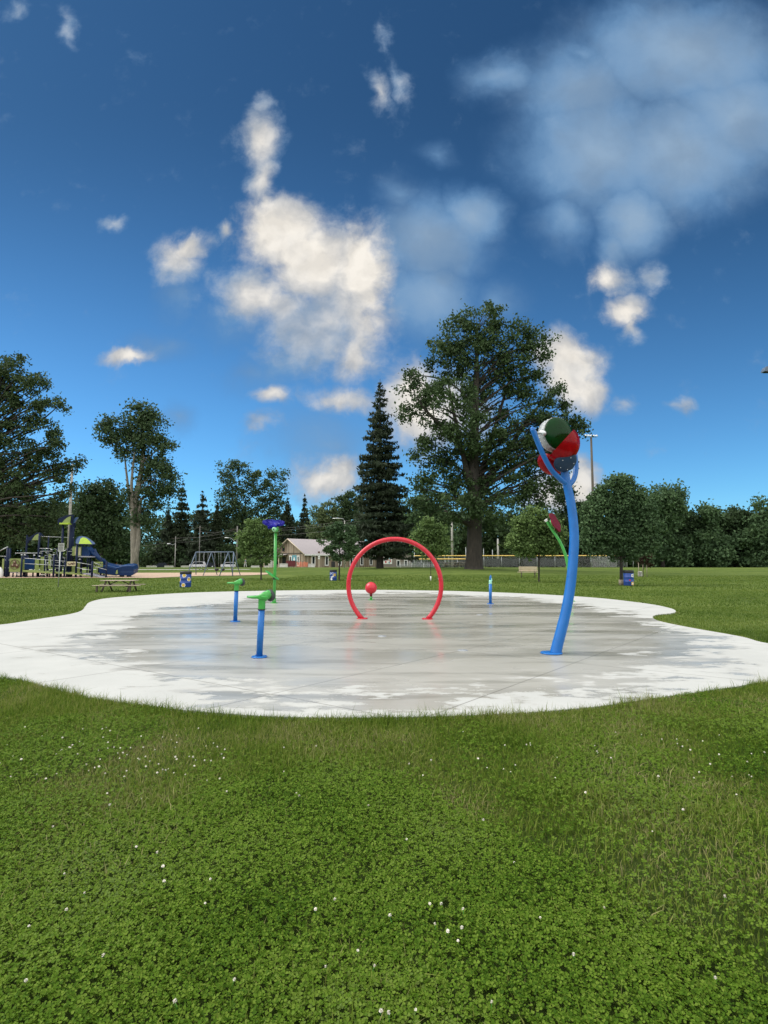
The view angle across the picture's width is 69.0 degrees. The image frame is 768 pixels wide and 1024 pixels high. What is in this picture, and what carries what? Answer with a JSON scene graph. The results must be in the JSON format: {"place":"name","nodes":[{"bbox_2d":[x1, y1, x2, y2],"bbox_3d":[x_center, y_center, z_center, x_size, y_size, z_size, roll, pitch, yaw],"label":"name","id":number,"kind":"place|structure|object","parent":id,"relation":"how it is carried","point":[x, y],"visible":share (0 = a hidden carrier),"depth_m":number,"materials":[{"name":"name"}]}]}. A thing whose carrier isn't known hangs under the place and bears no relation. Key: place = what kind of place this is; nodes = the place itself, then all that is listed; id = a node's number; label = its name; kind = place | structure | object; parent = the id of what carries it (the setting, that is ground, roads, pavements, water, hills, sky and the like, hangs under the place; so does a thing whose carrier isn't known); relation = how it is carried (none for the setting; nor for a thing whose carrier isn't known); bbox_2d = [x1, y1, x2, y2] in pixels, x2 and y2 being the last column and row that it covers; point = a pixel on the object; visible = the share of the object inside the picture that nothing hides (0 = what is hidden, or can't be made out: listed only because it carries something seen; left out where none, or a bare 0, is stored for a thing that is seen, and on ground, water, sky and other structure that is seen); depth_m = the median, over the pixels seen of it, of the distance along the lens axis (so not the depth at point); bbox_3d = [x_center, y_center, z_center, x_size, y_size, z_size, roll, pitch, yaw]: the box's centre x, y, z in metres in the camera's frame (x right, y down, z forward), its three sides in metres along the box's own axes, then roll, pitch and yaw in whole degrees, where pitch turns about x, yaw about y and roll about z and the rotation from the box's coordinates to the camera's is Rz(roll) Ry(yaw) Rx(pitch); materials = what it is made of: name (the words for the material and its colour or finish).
{"place":"outdoors","nodes":[
{"label":"outdoors","id":0,"kind":"place"},
{"bbox_2d":[29,569,247,569],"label":"path","id":1,"kind":"structure","parent":0,"point":[166,569],"depth_m":71.68,"materials":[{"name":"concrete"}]},
{"bbox_2d":[263,538,375,566],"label":"timber house","id":2,"kind":"structure","parent":0,"point":[301,550],"depth_m":117.39,"materials":[{"name":"wood"}]},
{"bbox_2d":[311,556,315,563],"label":"window","id":3,"kind":"structure","parent":2,"relation":"in","point":[312,557],"depth_m":115.35,"materials":[{"name":"white glass"}]},
{"bbox_2d":[325,556,328,565],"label":"window","id":4,"kind":"structure","parent":2,"relation":"in","point":[326,557],"depth_m":118.29,"materials":[{"name":"white glass"}]},
{"bbox_2d":[0,566,767,1023],"bbox_3d":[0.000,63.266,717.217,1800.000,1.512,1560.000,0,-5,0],"label":"ground","id":5,"kind":"structure","parent":0,"point":[510,574],"depth_m":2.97,"materials":[{"name":"green plant"}]},
{"bbox_2d":[0,567,3,576],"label":"climbing boulder","id":6,"kind":"object","parent":5,"relation":"on","point":[1,573],"visible":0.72,"depth_m":47.27,"materials":[{"name":"white paint"}]},
{"bbox_2d":[0,351,91,549],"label":"locust tree","id":7,"kind":"object","parent":5,"relation":"on","point":[15,489],"visible":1,"depth_m":52.32,"materials":[{"name":"green plant"}]},
{"bbox_2d":[58,543,64,586],"bbox_3d":[-17.964,2.947,31.042,0.340,2.442,0.091,0,-5,0],"label":"rules sign","id":8,"kind":"object","parent":5,"relation":"on","point":[60,547],"visible":0.99,"depth_m":31.08,"materials":[{"name":"metal"}]},
{"bbox_2d":[66,464,72,559],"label":"utility pole","id":9,"kind":"object","parent":5,"relation":"on","point":[70,505],"visible":0.28,"depth_m":66.18,"materials":[{"name":"wood"}]},
{"bbox_2d":[49,502,99,566],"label":"broadleaf tree","id":10,"kind":"object","parent":5,"relation":"on","point":[65,542],"visible":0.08,"depth_m":110.53,"materials":[{"name":"green plant"}]},
{"bbox_2d":[63,475,130,559],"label":"broadleaf tree","id":11,"kind":"object","parent":5,"relation":"on","point":[101,521],"visible":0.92,"depth_m":99.30,"materials":[{"name":"green plant"}]},
{"bbox_2d":[92,580,145,591],"bbox_3d":[-12.663,3.539,26.759,2.374,0.542,1.620,0,-5,-4],"label":"picnic table","id":12,"kind":"object","parent":5,"relation":"on","point":[129,585],"visible":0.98,"depth_m":26.42,"materials":[{"name":"brown wood"}]},
{"bbox_2d":[103,530,144,564],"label":"broadleaf tree","id":13,"kind":"object","parent":5,"relation":"on","point":[121,561],"visible":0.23,"depth_m":108.83,"materials":[{"name":"green plant"}]},
{"bbox_2d":[0,572,267,577],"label":"playground wood chips","id":14,"kind":"object","parent":5,"relation":"on","point":[147,575],"visible":0.56,"depth_m":51.47,"materials":[{"name":"beige wood"}]},
{"bbox_2d":[0,515,137,576],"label":"play structure","id":15,"kind":"object","parent":14,"relation":"on","point":[26,563],"visible":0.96,"depth_m":48.37,"materials":[{"name":"blue plastic"}]},
{"bbox_2d":[188,551,240,575],"bbox_3d":[-15.831,4.809,51.947,5.290,2.256,2.159,-2,-5,19],"label":"swing set","id":16,"kind":"object","parent":14,"relation":"on","point":[222,568],"visible":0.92,"depth_m":51.81,"materials":[{"name":"paint"}]},
{"bbox_2d":[85,397,187,568],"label":"walnut tree","id":17,"kind":"object","parent":5,"relation":"on","point":[138,433],"visible":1,"depth_m":78.28,"materials":[{"name":"green plant"}]},
{"bbox_2d":[152,509,174,565],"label":"conifer tree","id":18,"kind":"object","parent":5,"relation":"on","point":[165,536],"visible":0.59,"depth_m":188.31,"materials":[{"name":"green plant"}]},
{"bbox_2d":[163,479,193,566],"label":"conifer tree","id":19,"kind":"object","parent":5,"relation":"on","point":[181,533],"visible":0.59,"depth_m":188.82,"materials":[{"name":"green plant"}]},
{"bbox_2d":[178,555,191,561],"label":"shrub","id":20,"kind":"object","parent":5,"relation":"on","point":[182,559],"visible":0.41,"depth_m":183.14,"materials":[{"name":"green plant"}]},
{"bbox_2d":[180,571,191,586],"bbox_3d":[-11.003,3.725,30.992,0.624,0.877,0.621,0,-5,0],"label":"litter bin","id":21,"kind":"object","parent":5,"relation":"on","point":[185,578],"visible":0.98,"depth_m":30.74,"materials":[{"name":"blue metal"}]},
{"bbox_2d":[179,491,215,565],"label":"conifer tree","id":22,"kind":"object","parent":5,"relation":"on","point":[202,515],"visible":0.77,"depth_m":183.86,"materials":[{"name":"green plant"}]},
{"bbox_2d":[205,502,227,566],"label":"conifer tree","id":23,"kind":"object","parent":5,"relation":"on","point":[217,523],"visible":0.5,"depth_m":187.09,"materials":[{"name":"green plant"}]},
{"bbox_2d":[206,555,227,565],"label":"shrub","id":24,"kind":"object","parent":5,"relation":"on","point":[219,561],"visible":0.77,"depth_m":183.41,"materials":[{"name":"green plant"}]},
{"bbox_2d":[225,526,240,559],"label":"street lamp","id":25,"kind":"object","parent":5,"relation":"on","point":[237,529],"visible":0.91,"depth_m":141.78,"materials":[{"name":"metal"}]},
{"bbox_2d":[234,557,250,566],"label":"shrub","id":26,"kind":"object","parent":5,"relation":"on","point":[240,563],"visible":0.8,"depth_m":125.01,"materials":[{"name":"green plant"}]},
{"bbox_2d":[209,458,293,548],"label":"broadleaf tree","id":27,"kind":"object","parent":5,"relation":"on","point":[240,515],"visible":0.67,"depth_m":198.02,"materials":[{"name":"green plant"}]},
{"bbox_2d":[247,557,263,566],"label":"shrub","id":28,"kind":"object","parent":5,"relation":"on","point":[254,563],"visible":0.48,"depth_m":123.87,"materials":[{"name":"green plant"}]},
{"bbox_2d":[233,516,283,579],"bbox_3d":[-9.454,2.694,42.157,3.833,4.955,2.182,0,-5,0],"label":"maple tree","id":29,"kind":"object","parent":5,"relation":"on","point":[252,534],"visible":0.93,"depth_m":41.87,"materials":[{"name":"green plant"}]},
{"bbox_2d":[277,497,298,543],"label":"conifer tree","id":30,"kind":"object","parent":5,"relation":"on","point":[288,516],"visible":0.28,"depth_m":191.54,"materials":[{"name":"green plant"}]},
{"bbox_2d":[286,561,295,565],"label":"dumpster","id":31,"kind":"object","parent":5,"relation":"on","point":[291,563],"visible":0.92,"depth_m":104.02,"materials":[{"name":"red metal"}]},
{"bbox_2d":[296,561,307,566],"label":"safety fence","id":32,"kind":"object","parent":5,"relation":"on","point":[302,564],"visible":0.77,"depth_m":103.26,"materials":[{"name":"orange plastic"}]},
{"bbox_2d":[296,494,310,538],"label":"conifer tree","id":33,"kind":"object","parent":5,"relation":"on","point":[303,515],"visible":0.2,"depth_m":194.75,"materials":[{"name":"green plant"}]},
{"bbox_2d":[305,498,343,539],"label":"broadleaf tree","id":34,"kind":"object","parent":5,"relation":"on","point":[323,514],"visible":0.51,"depth_m":164.41,"materials":[{"name":"green plant"}]},
{"bbox_2d":[330,570,336,580],"bbox_3d":[-3.717,4.625,40.923,0.530,0.770,0.528,0,-5,0],"label":"litter bin","id":35,"kind":"object","parent":5,"relation":"on","point":[333,574],"visible":0.95,"depth_m":40.71,"materials":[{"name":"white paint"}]},
{"bbox_2d":[316,521,361,580],"bbox_3d":[-3.287,2.864,41.112,3.478,4.436,1.615,0,-5,0],"label":"maple tree","id":36,"kind":"object","parent":5,"relation":"on","point":[346,541],"visible":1,"depth_m":40.93,"materials":[{"name":"green plant"}]},
{"bbox_2d":[330,490,364,531],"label":"broadleaf tree","id":37,"kind":"object","parent":5,"relation":"on","point":[348,511],"visible":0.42,"depth_m":157.56,"materials":[{"name":"green plant"}]},
{"bbox_2d":[0,495,754,566],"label":"distant woodland","id":38,"kind":"object","parent":5,"relation":"on","point":[489,543],"visible":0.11,"depth_m":123.02,"materials":[{"name":"green plant"}]},
{"bbox_2d":[344,381,420,567],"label":"spruce","id":39,"kind":"object","parent":5,"relation":"on","point":[381,496],"visible":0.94,"depth_m":65.27,"materials":[{"name":"green plant"}]},
{"bbox_2d":[0,590,767,720],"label":"splash pad concrete","id":40,"kind":"object","parent":5,"relation":"on","point":[327,652],"visible":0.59,"depth_m":8.82,"materials":[{"name":"grey concrete"}]},
{"bbox_2d":[227,578,244,621],"bbox_3d":[-3.546,2.109,13.382,0.283,1.033,0.370,-4,-7,41],"label":"water cannon","id":41,"kind":"object","parent":40,"relation":"on","point":[238,582],"visible":1,"depth_m":13.34,"materials":[{"name":"blue paint"}]},
{"bbox_2d":[247,589,274,658],"bbox_3d":[-1.880,1.698,8.520,0.413,1.020,0.273,0,-5,0],"label":"water cannon","id":42,"kind":"object","parent":40,"relation":"on","point":[265,596],"visible":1,"depth_m":8.46,"materials":[{"name":"blue paint"}]},
{"bbox_2d":[262,519,284,602],"bbox_3d":[-3.835,1.677,19.305,0.639,2.906,0.621,5,-7,-44],"label":"flower spray pole","id":43,"kind":"object","parent":40,"relation":"on","point":[272,524],"visible":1,"depth_m":19.20,"materials":[{"name":"green metal"}]},
{"bbox_2d":[365,582,376,599],"bbox_3d":[-0.480,2.924,20.703,0.440,0.658,0.440,0,-5,0],"label":"spray ball","id":44,"kind":"object","parent":40,"relation":"on","point":[370,588],"visible":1,"depth_m":20.57,"materials":[{"name":"red paint"}]},
{"bbox_2d":[346,537,442,619],"bbox_3d":[0.269,1.673,14.080,2.447,2.094,0.280,0,-5,3],"label":"water hoop","id":45,"kind":"object","parent":40,"relation":"on","point":[390,539],"visible":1,"depth_m":14.06,"materials":[{"name":"red paint"}]},
{"bbox_2d":[487,575,493,603],"bbox_3d":[3.573,2.606,18.804,0.220,0.968,0.220,0,-5,0],"label":"spray post","id":46,"kind":"object","parent":40,"relation":"on","point":[490,589],"visible":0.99,"depth_m":18.76,"materials":[{"name":"blue paint"}]},
{"bbox_2d":[530,417,579,654],"bbox_3d":[2.837,0.348,9.121,0.764,3.855,0.902,-2,-5,17],"label":"bucket pole","id":47,"kind":"object","parent":40,"relation":"on","point":[558,438],"visible":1,"depth_m":8.97,"materials":[{"name":"blue metal"}]},
{"bbox_2d":[544,513,574,601],"bbox_3d":[6.284,1.610,20.071,1.008,3.169,0.521,1,-5,-16],"label":"flower fountain","id":48,"kind":"object","parent":40,"relation":"on","point":[555,523],"visible":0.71,"depth_m":20.06,"materials":[{"name":"green paint"}]},
{"bbox_2d":[0,677,767,1023],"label":"clover","id":49,"kind":"object","parent":5,"relation":"on","point":[84,953],"visible":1,"depth_m":2.39,"materials":[{"name":"green plant"}]},
{"bbox_2d":[0,574,767,642],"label":"lawn grass","id":50,"kind":"structure","parent":5,"relation":"on","point":[391,579],"depth_m":27.37,"materials":[{"name":"green plant"}]},
{"bbox_2d":[383,553,410,566],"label":"flat annex","id":51,"kind":"object","parent":5,"relation":"on","point":[389,562],"visible":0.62,"depth_m":118.71,"materials":[{"name":"grey concrete"}]},
{"bbox_2d":[399,563,433,565],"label":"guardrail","id":52,"kind":"object","parent":5,"relation":"on","point":[423,564],"visible":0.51,"depth_m":82.69,"materials":[{"name":"metal"}]},
{"bbox_2d":[407,515,452,580],"bbox_3d":[3.253,2.644,41.106,3.684,4.871,1.962,0,-5,0],"label":"maple tree","id":53,"kind":"object","parent":5,"relation":"on","point":[431,539],"visible":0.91,"depth_m":40.91,"materials":[{"name":"green plant"}]},
{"bbox_2d":[397,482,464,566],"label":"broadleaf tree","id":54,"kind":"object","parent":5,"relation":"on","point":[413,518],"visible":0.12,"depth_m":103.34,"materials":[{"name":"green plant"}]},
{"bbox_2d":[409,558,465,567],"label":"chain link fence","id":55,"kind":"object","parent":5,"relation":"on","point":[439,559],"visible":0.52,"depth_m":82.50,"materials":[{"name":"metal"}]},
{"bbox_2d":[451,522,452,566],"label":"utility pole","id":56,"kind":"object","parent":5,"relation":"on","point":[452,544],"visible":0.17,"depth_m":91.73,"materials":[{"name":"grey wood"}]},
{"bbox_2d":[389,298,593,569],"bbox_3d":[11.998,-8.974,62.738,22.243,30.786,10.770,1,-5,-16],"label":"broadleaf tree","id":57,"kind":"object","parent":5,"relation":"on","point":[474,500],"visible":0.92,"depth_m":62.18,"materials":[{"name":"green plant"}]},
{"bbox_2d":[497,539,498,566],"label":"utility pole","id":58,"kind":"object","parent":5,"relation":"on","point":[497,549],"visible":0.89,"depth_m":95.67,"materials":[{"name":"grey wood"}]},
{"bbox_2d":[483,559,517,566],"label":"wind screen","id":59,"kind":"object","parent":5,"relation":"on","point":[494,562],"visible":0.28,"depth_m":92.60,"materials":[{"name":"grey fabric"}]},
{"bbox_2d":[414,555,627,567],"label":"chain link fence","id":60,"kind":"object","parent":5,"relation":"on","point":[520,559],"visible":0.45,"depth_m":90.68,"materials":[{"name":"metal"}]},
{"bbox_2d":[519,566,537,577],"bbox_3d":[12.170,5.058,47.235,1.714,0.964,0.664,-1,-5,6],"label":"park bench","id":61,"kind":"object","parent":5,"relation":"on","point":[534,569],"visible":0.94,"depth_m":47.45,"materials":[{"name":"beige wood"}]},
{"bbox_2d":[497,504,568,581],"bbox_3d":[10.408,2.160,38.710,5.036,5.478,2.434,1,-5,-8],"label":"maple tree","id":62,"kind":"object","parent":5,"relation":"on","point":[523,537],"visible":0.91,"depth_m":38.47,"materials":[{"name":"green plant"}]},
{"bbox_2d":[523,559,565,566],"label":"wind screen","id":63,"kind":"object","parent":5,"relation":"on","point":[553,562],"visible":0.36,"depth_m":92.60,"materials":[{"name":"grey fabric"}]},
{"bbox_2d":[545,485,589,556],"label":"broadleaf tree","id":64,"kind":"object","parent":5,"relation":"on","point":[562,512],"visible":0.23,"depth_m":117.67,"materials":[{"name":"green plant"}]},
{"bbox_2d":[586,435,597,566],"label":"floodlight pole","id":65,"kind":"object","parent":5,"relation":"on","point":[592,474],"visible":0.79,"depth_m":113.02,"materials":[{"name":"metal"}]},
{"bbox_2d":[591,553,616,566],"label":"chain link fence","id":66,"kind":"object","parent":5,"relation":"on","point":[602,562],"visible":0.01,"depth_m":92.79,"materials":[{"name":"metal"}]},
{"bbox_2d":[577,471,668,584],"bbox_3d":[14.175,1.054,33.817,5.720,7.133,2.772,0,-5,0],"label":"maple tree","id":67,"kind":"object","parent":5,"relation":"on","point":[621,519],"visible":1,"depth_m":33.36,"materials":[{"name":"green plant"}]},
{"bbox_2d":[623,570,633,585],"bbox_3d":[14.370,3.869,32.833,0.593,0.890,0.590,0,-5,0],"label":"litter bin","id":68,"kind":"object","parent":5,"relation":"on","point":[628,577],"visible":0.97,"depth_m":32.60,"materials":[{"name":"blue metal"}]},
{"bbox_2d":[636,553,653,576],"bbox_3d":[22.516,4.591,48.460,1.751,2.188,0.941,0,-5,0],"label":"sapling","id":69,"kind":"object","parent":5,"relation":"on","point":[642,562],"visible":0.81,"depth_m":48.40,"materials":[{"name":"green plant"}]},
{"bbox_2d":[630,478,699,566],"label":"broadleaf tree","id":70,"kind":"object","parent":5,"relation":"on","point":[673,505],"visible":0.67,"depth_m":93.38,"materials":[{"name":"green plant"}]},
{"bbox_2d":[666,508,705,566],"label":"broadleaf tree","id":71,"kind":"object","parent":5,"relation":"on","point":[692,523],"visible":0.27,"depth_m":96.40,"materials":[{"name":"green plant"}]},
{"bbox_2d":[682,498,740,566],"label":"broadleaf tree","id":72,"kind":"object","parent":5,"relation":"on","point":[716,548],"visible":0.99,"depth_m":94.20,"materials":[{"name":"green plant"}]},
{"bbox_2d":[714,503,753,566],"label":"broadleaf tree","id":73,"kind":"object","parent":5,"relation":"on","point":[734,514],"visible":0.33,"depth_m":97.26,"materials":[{"name":"green plant"}]},
{"bbox_2d":[731,495,767,566],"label":"broadleaf tree","id":74,"kind":"object","parent":5,"relation":"on","point":[753,540],"visible":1,"depth_m":94.10,"materials":[{"name":"green plant"}]},
{"bbox_2d":[761,366,767,372],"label":"floodlight pole","id":75,"kind":"object","parent":5,"relation":"on","point":[764,370],"visible":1,"depth_m":51.15,"materials":[{"name":"metal"}]},
{"bbox_2d":[0,0,767,554],"label":"sky","id":76,"kind":"structure","parent":0,"point":[243,220],"materials":[{"name":"blue"}]},
{"label":"parking lot","id":77,"kind":"structure","parent":0,"visible":0},
{"bbox_2d":[154,563,169,566],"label":"parked car","id":78,"kind":"object","parent":77,"relation":"on","point":[161,564],"visible":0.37,"depth_m":170.38,"materials":[{"name":"paint"}]},
{"bbox_2d":[189,562,205,566],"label":"parked car","id":79,"kind":"object","parent":77,"relation":"on","point":[201,564],"visible":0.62,"depth_m":170.38,"materials":[{"name":"white paint"}]},
{"bbox_2d":[196,527,203,559],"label":"utility pole","id":80,"kind":"object","parent":77,"relation":"on","point":[199,541],"visible":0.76,"depth_m":171.73,"materials":[{"name":"grey wood"}]},
{"bbox_2d":[220,562,235,566],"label":"parked car","id":81,"kind":"object","parent":77,"relation":"on","point":[226,564],"visible":0.58,"depth_m":168.35,"materials":[{"name":"white paint"}]}
]}

